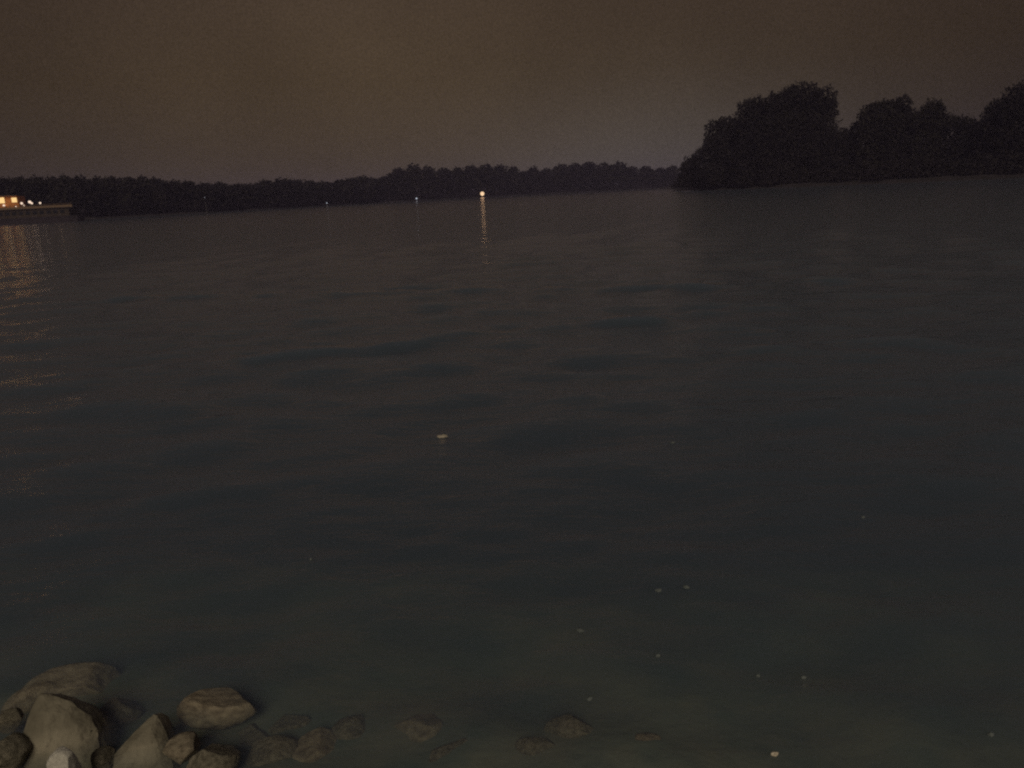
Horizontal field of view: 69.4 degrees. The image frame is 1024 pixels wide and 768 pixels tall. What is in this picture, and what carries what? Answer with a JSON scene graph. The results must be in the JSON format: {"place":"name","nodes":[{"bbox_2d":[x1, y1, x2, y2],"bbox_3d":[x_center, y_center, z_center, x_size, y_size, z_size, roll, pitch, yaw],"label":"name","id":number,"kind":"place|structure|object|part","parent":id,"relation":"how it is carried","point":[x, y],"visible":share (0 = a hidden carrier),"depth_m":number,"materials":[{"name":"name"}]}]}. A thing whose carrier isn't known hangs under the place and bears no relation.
{"place":"outdoors","nodes":[
{"label":"outdoors","id":0,"kind":"place"},
{"bbox_2d":[0,187,661,240],"bbox_3d":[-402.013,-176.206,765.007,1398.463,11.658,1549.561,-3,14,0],"label":"riverbank","id":1,"kind":"structure","parent":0,"point":[155,214],"depth_m":339.76,"materials":[{"name":"black"}]},
{"bbox_2d":[0,182,5,195],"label":"tree","id":2,"kind":"object","parent":1,"relation":"on","point":[2,189],"visible":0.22,"depth_m":262.26,"materials":[{"name":"green plant"}]},
{"bbox_2d":[0,176,26,204],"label":"tree","id":3,"kind":"object","parent":1,"relation":"on","point":[12,187],"visible":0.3,"depth_m":263.65,"materials":[{"name":"green plant"}]},
{"bbox_2d":[11,175,23,181],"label":"tree","id":4,"kind":"object","parent":1,"relation":"on","point":[19,178],"visible":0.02,"depth_m":282.31,"materials":[{"name":"green plant"}]},
{"bbox_2d":[13,178,31,203],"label":"tree","id":5,"kind":"object","parent":1,"relation":"on","point":[19,183],"visible":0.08,"depth_m":269.36,"materials":[{"name":"green plant"}]},
{"bbox_2d":[20,177,43,205],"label":"tree","id":6,"kind":"object","parent":1,"relation":"on","point":[29,185],"visible":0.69,"depth_m":269.31,"materials":[{"name":"green plant"}]},
{"bbox_2d":[35,176,55,205],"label":"tree","id":7,"kind":"object","parent":1,"relation":"on","point":[42,182],"visible":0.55,"depth_m":273.46,"materials":[{"name":"green plant"}]},
{"bbox_2d":[43,178,63,204],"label":"tree","id":8,"kind":"object","parent":1,"relation":"on","point":[52,183],"visible":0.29,"depth_m":275.34,"materials":[{"name":"green plant"}]},
{"bbox_2d":[48,176,80,205],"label":"tree","id":9,"kind":"object","parent":1,"relation":"on","point":[63,195],"visible":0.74,"depth_m":273.25,"materials":[{"name":"green plant"}]},
{"bbox_2d":[59,173,70,180],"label":"tree","id":10,"kind":"object","parent":1,"relation":"on","point":[68,178],"visible":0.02,"depth_m":293.77,"materials":[{"name":"green plant"}]},
{"bbox_2d":[61,175,90,213],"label":"tree","id":11,"kind":"object","parent":1,"relation":"on","point":[78,189],"visible":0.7,"depth_m":275.28,"materials":[{"name":"green plant"}]},
{"bbox_2d":[77,174,91,183],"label":"tree","id":12,"kind":"object","parent":1,"relation":"on","point":[84,177],"visible":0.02,"depth_m":297.39,"materials":[{"name":"green plant"}]},
{"bbox_2d":[89,175,102,186],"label":"tree","id":13,"kind":"object","parent":1,"relation":"on","point":[98,178],"visible":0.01,"depth_m":299.81,"materials":[{"name":"green plant"}]},
{"bbox_2d":[108,175,120,181],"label":"tree","id":14,"kind":"object","parent":1,"relation":"on","point":[111,178],"visible":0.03,"depth_m":303.06,"materials":[{"name":"green plant"}]},
{"bbox_2d":[138,174,150,182],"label":"tree","id":15,"kind":"object","parent":1,"relation":"on","point":[141,177],"visible":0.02,"depth_m":322.49,"materials":[{"name":"green plant"}]},
{"bbox_2d":[159,180,178,211],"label":"tree","id":16,"kind":"object","parent":1,"relation":"on","point":[168,193],"visible":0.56,"depth_m":313.45,"materials":[{"name":"green plant"}]},
{"bbox_2d":[178,181,202,209],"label":"tree","id":17,"kind":"object","parent":1,"relation":"on","point":[188,185],"visible":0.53,"depth_m":325.89,"materials":[{"name":"green plant"}]},
{"bbox_2d":[187,183,216,210],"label":"tree","id":18,"kind":"object","parent":1,"relation":"on","point":[206,194],"visible":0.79,"depth_m":328.20,"materials":[{"name":"green plant"}]},
{"bbox_2d":[202,182,227,208],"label":"tree","id":19,"kind":"object","parent":1,"relation":"on","point":[216,193],"visible":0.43,"depth_m":335.86,"materials":[{"name":"green plant"}]},
{"bbox_2d":[214,183,238,208],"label":"tree","id":20,"kind":"object","parent":1,"relation":"on","point":[227,193],"visible":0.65,"depth_m":342.00,"materials":[{"name":"green plant"}]},
{"bbox_2d":[234,182,258,207],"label":"tree","id":21,"kind":"object","parent":1,"relation":"on","point":[247,192],"visible":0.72,"depth_m":356.00,"materials":[{"name":"green plant"}]},
{"bbox_2d":[254,179,270,205],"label":"tree","id":22,"kind":"object","parent":1,"relation":"on","point":[261,182],"visible":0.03,"depth_m":391.89,"materials":[{"name":"green plant"}]},
{"bbox_2d":[277,179,304,204],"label":"tree","id":23,"kind":"object","parent":1,"relation":"on","point":[293,189],"visible":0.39,"depth_m":389.25,"materials":[{"name":"green plant"}]},
{"bbox_2d":[288,177,304,183],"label":"tree","id":24,"kind":"object","parent":1,"relation":"on","point":[297,180],"visible":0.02,"depth_m":412.35,"materials":[{"name":"green plant"}]},
{"bbox_2d":[290,180,309,204],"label":"tree","id":25,"kind":"object","parent":1,"relation":"on","point":[300,185],"visible":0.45,"depth_m":397.63,"materials":[{"name":"green plant"}]},
{"bbox_2d":[302,180,321,204],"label":"tree","id":26,"kind":"object","parent":1,"relation":"on","point":[314,194],"visible":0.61,"depth_m":405.00,"materials":[{"name":"green plant"}]},
{"bbox_2d":[315,182,331,203],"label":"tree","id":27,"kind":"object","parent":1,"relation":"on","point":[323,190],"visible":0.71,"depth_m":414.53,"materials":[{"name":"green plant"}]},
{"bbox_2d":[324,182,347,202],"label":"tree","id":28,"kind":"object","parent":1,"relation":"on","point":[333,188],"visible":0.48,"depth_m":426.08,"materials":[{"name":"green plant"}]},
{"bbox_2d":[333,179,356,201],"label":"tree","id":29,"kind":"object","parent":1,"relation":"on","point":[345,187],"visible":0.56,"depth_m":434.88,"materials":[{"name":"green plant"}]},
{"bbox_2d":[27,181,673,216],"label":"undergrowth","id":30,"kind":"object","parent":1,"relation":"on","point":[121,212],"visible":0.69,"depth_m":424.11,"materials":[{"name":"green plant"}]},
{"bbox_2d":[344,176,366,202],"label":"tree","id":31,"kind":"object","parent":1,"relation":"on","point":[358,187],"visible":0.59,"depth_m":440.53,"materials":[{"name":"green plant"}]},
{"bbox_2d":[357,175,379,200],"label":"tree","id":32,"kind":"object","parent":1,"relation":"on","point":[368,186],"visible":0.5,"depth_m":453.31,"materials":[{"name":"green plant"}]},
{"bbox_2d":[386,167,411,198],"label":"tree","id":33,"kind":"object","parent":1,"relation":"on","point":[399,175],"visible":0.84,"depth_m":480.75,"materials":[{"name":"green plant"}]},
{"bbox_2d":[402,163,428,198],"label":"tree","id":34,"kind":"object","parent":1,"relation":"on","point":[417,181],"visible":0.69,"depth_m":491.35,"materials":[{"name":"green plant"}]},
{"bbox_2d":[420,165,440,197],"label":"tree","id":35,"kind":"object","parent":1,"relation":"on","point":[430,174],"visible":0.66,"depth_m":501.22,"materials":[{"name":"green plant"}]},
{"bbox_2d":[433,167,456,196],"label":"tree","id":36,"kind":"object","parent":1,"relation":"on","point":[445,175],"visible":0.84,"depth_m":511.90,"materials":[{"name":"green plant"}]},
{"bbox_2d":[451,166,470,196],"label":"tree","id":37,"kind":"object","parent":1,"relation":"on","point":[459,175],"visible":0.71,"depth_m":524.46,"materials":[{"name":"green plant"}]},
{"bbox_2d":[464,164,484,195],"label":"tree","id":38,"kind":"object","parent":1,"relation":"on","point":[473,172],"visible":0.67,"depth_m":533.71,"materials":[{"name":"green plant"}]},
{"bbox_2d":[477,164,500,194],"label":"tree","id":39,"kind":"object","parent":1,"relation":"on","point":[489,180],"visible":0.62,"depth_m":547.96,"materials":[{"name":"green plant"}]},
{"bbox_2d":[491,164,516,193],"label":"tree","id":40,"kind":"object","parent":1,"relation":"on","point":[503,174],"visible":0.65,"depth_m":560.43,"materials":[{"name":"green plant"}]},
{"bbox_2d":[506,165,525,192],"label":"tree","id":41,"kind":"object","parent":1,"relation":"on","point":[515,175],"visible":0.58,"depth_m":568.15,"materials":[{"name":"green plant"}]},
{"bbox_2d":[517,171,536,192],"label":"tree","id":42,"kind":"object","parent":1,"relation":"on","point":[527,184],"visible":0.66,"depth_m":573.18,"materials":[{"name":"green plant"}]},
{"bbox_2d":[525,165,542,192],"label":"tree","id":43,"kind":"object","parent":1,"relation":"on","point":[534,172],"visible":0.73,"depth_m":576.98,"materials":[{"name":"green plant"}]},
{"bbox_2d":[534,171,553,191],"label":"tree","id":44,"kind":"object","parent":1,"relation":"on","point":[545,181],"visible":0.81,"depth_m":580.26,"materials":[{"name":"green plant"}]},
{"bbox_2d":[541,167,559,190],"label":"tree","id":45,"kind":"object","parent":1,"relation":"on","point":[550,172],"visible":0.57,"depth_m":585.23,"materials":[{"name":"green plant"}]},
{"bbox_2d":[551,163,571,191],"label":"tree","id":46,"kind":"object","parent":1,"relation":"on","point":[559,170],"visible":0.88,"depth_m":588.93,"materials":[{"name":"green plant"}]},
{"bbox_2d":[563,162,589,190],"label":"tree","id":47,"kind":"object","parent":1,"relation":"on","point":[579,178],"visible":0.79,"depth_m":594.86,"materials":[{"name":"green plant"}]},
{"bbox_2d":[580,161,604,189],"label":"tree","id":48,"kind":"object","parent":1,"relation":"on","point":[593,175],"visible":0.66,"depth_m":602.11,"materials":[{"name":"green plant"}]},
{"bbox_2d":[594,161,617,188],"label":"tree","id":49,"kind":"object","parent":1,"relation":"on","point":[606,170],"visible":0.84,"depth_m":608.89,"materials":[{"name":"green plant"}]},
{"bbox_2d":[611,160,632,188],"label":"tree","id":50,"kind":"object","parent":1,"relation":"on","point":[623,178],"visible":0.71,"depth_m":616.78,"materials":[{"name":"green plant"}]},
{"bbox_2d":[626,166,642,185],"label":"tree","id":51,"kind":"object","parent":1,"relation":"on","point":[636,179],"visible":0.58,"depth_m":625.96,"materials":[{"name":"green plant"}]},
{"bbox_2d":[638,165,658,186],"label":"tree","id":52,"kind":"object","parent":1,"relation":"on","point":[650,175],"visible":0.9,"depth_m":631.93,"materials":[{"name":"green plant"}]},
{"bbox_2d":[655,167,670,186],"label":"tree","id":53,"kind":"object","parent":1,"relation":"on","point":[662,176],"visible":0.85,"depth_m":641.69,"materials":[{"name":"green plant"}]},
{"bbox_2d":[666,164,679,184],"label":"tree","id":54,"kind":"object","parent":1,"relation":"on","point":[674,172],"visible":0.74,"depth_m":645.95,"materials":[{"name":"green plant"}]},
{"bbox_2d":[0,178,1023,767],"bbox_3d":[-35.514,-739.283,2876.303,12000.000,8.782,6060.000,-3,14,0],"label":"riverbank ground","id":55,"kind":"structure","parent":0,"point":[696,694],"depth_m":12.65,"materials":[{"name":"grey liquid"}]},
{"bbox_2d":[0,707,23,733],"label":"stone","id":56,"kind":"object","parent":55,"relation":"on","point":[11,719],"visible":1,"depth_m":3.62,"materials":[{"name":"stone"}]},
{"bbox_2d":[0,732,32,767],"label":"stone","id":57,"kind":"object","parent":55,"relation":"on","point":[15,748],"visible":0.91,"depth_m":3.29,"materials":[{"name":"stone"}]},
{"bbox_2d":[0,682,55,713],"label":"stone","id":58,"kind":"object","parent":55,"relation":"on","point":[24,698],"visible":0.25,"depth_m":3.91,"materials":[{"name":"stone"}]},
{"bbox_2d":[0,195,84,227],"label":"river boat","id":59,"kind":"object","parent":55,"relation":"on","point":[15,209],"visible":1,"depth_m":225.98,"materials":[{"name":"paint"}]},
{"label":"window","id":60,"kind":"part","parent":59,"relation":"part of","materials":[{"name":"yellow glass"}]},
{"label":"window","id":61,"kind":"part","parent":59,"relation":"part of","materials":[{"name":"yellow glass"}]},
{"bbox_2d":[46,746,81,767],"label":"stone","id":62,"kind":"object","parent":55,"relation":"on","point":[62,757],"visible":1,"depth_m":3.09,"materials":[{"name":"stone"}]},
{"bbox_2d":[22,693,117,767],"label":"stone","id":63,"kind":"object","parent":55,"relation":"on","point":[82,730],"visible":0.78,"depth_m":3.43,"materials":[{"name":"stone"}]},
{"bbox_2d":[22,662,120,696],"bbox_3d":[-2.444,1.685,4.104,0.523,0.210,0.262,-7,15,-15],"label":"stone","id":64,"kind":"object","parent":55,"relation":"on","point":[77,679],"visible":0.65,"depth_m":4.06,"materials":[{"name":"stone"}]},
{"bbox_2d":[90,745,115,767],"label":"stone","id":65,"kind":"object","parent":55,"relation":"on","point":[102,757],"visible":1,"depth_m":3.31,"materials":[{"name":"stone"}]},
{"bbox_2d":[100,697,144,727],"bbox_3d":[-2.034,1.736,3.818,0.255,0.210,0.227,-9,16,-22],"label":"stone","id":66,"kind":"object","parent":55,"relation":"on","point":[119,712],"visible":0.52,"depth_m":3.77,"materials":[{"name":"stone"}]},
{"bbox_2d":[112,713,180,767],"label":"stone","id":67,"kind":"object","parent":55,"relation":"on","point":[143,745],"visible":0.83,"depth_m":3.38,"materials":[{"name":"stone"}]},
{"bbox_2d":[162,731,200,764],"bbox_3d":[-1.510,1.663,3.380,0.152,0.120,0.161,-4,15,-5],"label":"stone","id":68,"kind":"object","parent":55,"relation":"on","point":[181,748],"visible":0.96,"depth_m":3.34,"materials":[{"name":"stone"}]},
{"bbox_2d":[186,743,240,767],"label":"stone","id":69,"kind":"object","parent":55,"relation":"on","point":[214,755],"visible":1,"depth_m":3.28,"materials":[{"name":"stone"}]},
{"bbox_2d":[177,687,256,729],"bbox_3d":[-1.477,1.634,3.710,0.403,0.160,0.212,2,15,18],"label":"stone","id":70,"kind":"object","parent":55,"relation":"on","point":[222,708],"visible":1,"depth_m":3.65,"materials":[{"name":"stone"}]},
{"bbox_2d":[238,723,269,745],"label":"stone","id":71,"kind":"object","parent":55,"relation":"on","point":[251,734],"visible":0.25,"depth_m":3.63,"materials":[{"name":"stone"}]},
{"bbox_2d":[244,735,297,766],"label":"stone","id":72,"kind":"object","parent":55,"relation":"on","point":[269,750],"visible":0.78,"depth_m":3.45,"materials":[{"name":"stone"}]},
{"bbox_2d":[268,714,311,734],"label":"stone","id":73,"kind":"object","parent":55,"relation":"on","point":[284,722],"visible":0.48,"depth_m":3.70,"materials":[{"name":"stone"}]},
{"bbox_2d":[292,727,336,762],"bbox_3d":[-0.928,1.766,3.510,0.242,0.142,0.287,6,17,32],"label":"stone","id":74,"kind":"object","parent":55,"relation":"on","point":[314,745],"visible":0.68,"depth_m":3.49,"materials":[{"name":"stone"}]},
{"bbox_2d":[331,715,365,739],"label":"stone","id":75,"kind":"object","parent":55,"relation":"on","point":[349,727],"visible":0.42,"depth_m":3.62,"materials":[{"name":"stone"}]},
{"bbox_2d":[394,714,442,741],"bbox_3d":[-0.485,1.760,3.629,0.322,0.204,0.289,-15,19,-39],"label":"stone","id":76,"kind":"object","parent":55,"relation":"on","point":[419,727],"visible":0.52,"depth_m":3.61,"materials":[{"name":"stone"}]},
{"bbox_2d":[428,738,467,762],"bbox_3d":[-0.294,1.764,3.434,0.307,0.151,0.208,-12,17,-33],"label":"stone","id":77,"kind":"object","parent":55,"relation":"on","point":[440,752],"visible":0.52,"depth_m":3.42,"materials":[{"name":"stone"}]},
{"bbox_2d":[515,737,555,755],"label":"stone","id":78,"kind":"object","parent":55,"relation":"on","point":[531,746],"visible":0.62,"depth_m":3.42,"materials":[{"name":"stone"}]},
{"bbox_2d":[543,714,593,738],"bbox_3d":[0.274,1.683,3.582,0.256,0.145,0.180,-4,15,-6],"label":"stone","id":79,"kind":"object","parent":55,"relation":"on","point":[570,726],"visible":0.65,"depth_m":3.54,"materials":[{"name":"stone"}]},
{"bbox_2d":[635,732,661,740],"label":"stone","id":80,"kind":"object","parent":55,"relation":"on","point":[645,736],"visible":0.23,"depth_m":3.46,"materials":[{"name":"stone"}]},
{"bbox_2d":[0,0,1023,191],"label":"sky","id":81,"kind":"structure","parent":0,"point":[229,92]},
{"bbox_2d":[641,173,1023,208],"bbox_3d":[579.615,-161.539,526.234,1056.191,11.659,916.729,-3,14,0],"label":"riverbank","id":82,"kind":"structure","parent":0,"point":[980,177],"depth_m":206.90,"materials":[{"name":"black"}]},
{"bbox_2d":[676,173,702,189],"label":"bush","id":83,"kind":"object","parent":82,"relation":"on","point":[695,183],"visible":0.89,"depth_m":285.78,"materials":[{"name":"green plant"}]},
{"bbox_2d":[675,144,710,188],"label":"tree","id":84,"kind":"object","parent":82,"relation":"on","point":[690,166],"visible":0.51,"depth_m":286.85,"materials":[{"name":"green plant"}]},
{"bbox_2d":[698,115,743,186],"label":"tree","id":85,"kind":"object","parent":82,"relation":"on","point":[718,149],"visible":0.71,"depth_m":254.92,"materials":[{"name":"green plant"}]},
{"bbox_2d":[726,94,768,184],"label":"tree","id":86,"kind":"object","parent":82,"relation":"on","point":[743,130],"visible":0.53,"depth_m":244.76,"materials":[{"name":"green plant"}]},
{"bbox_2d":[744,80,847,182],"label":"tree","id":87,"kind":"object","parent":82,"relation":"on","point":[783,134],"visible":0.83,"depth_m":233.32,"materials":[{"name":"green plant"}]},
{"bbox_2d":[826,121,864,170],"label":"tree","id":88,"kind":"object","parent":82,"relation":"on","point":[849,136],"visible":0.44,"depth_m":234.34,"materials":[{"name":"green plant"}]},
{"bbox_2d":[848,98,910,176],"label":"tree","id":89,"kind":"object","parent":82,"relation":"on","point":[872,118],"visible":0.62,"depth_m":225.37,"materials":[{"name":"green plant"}]},
{"bbox_2d":[880,93,920,166],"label":"tree","id":90,"kind":"object","parent":82,"relation":"on","point":[899,156],"visible":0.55,"depth_m":221.68,"materials":[{"name":"green plant"}]},
{"bbox_2d":[901,97,956,165],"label":"tree","id":91,"kind":"object","parent":82,"relation":"on","point":[932,130],"visible":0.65,"depth_m":217.69,"materials":[{"name":"green plant"}]},
{"bbox_2d":[938,113,981,164],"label":"tree","id":92,"kind":"object","parent":82,"relation":"on","point":[965,133],"visible":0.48,"depth_m":212.54,"materials":[{"name":"green plant"}]},
{"bbox_2d":[966,98,1017,165],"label":"tree","id":93,"kind":"object","parent":82,"relation":"on","point":[982,146],"visible":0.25,"depth_m":203.47,"materials":[{"name":"green plant"}]},
{"bbox_2d":[986,75,1023,163],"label":"tree","id":94,"kind":"object","parent":82,"relation":"on","point":[1011,106],"visible":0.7,"depth_m":196.06,"materials":[{"name":"green plant"}]}
]}

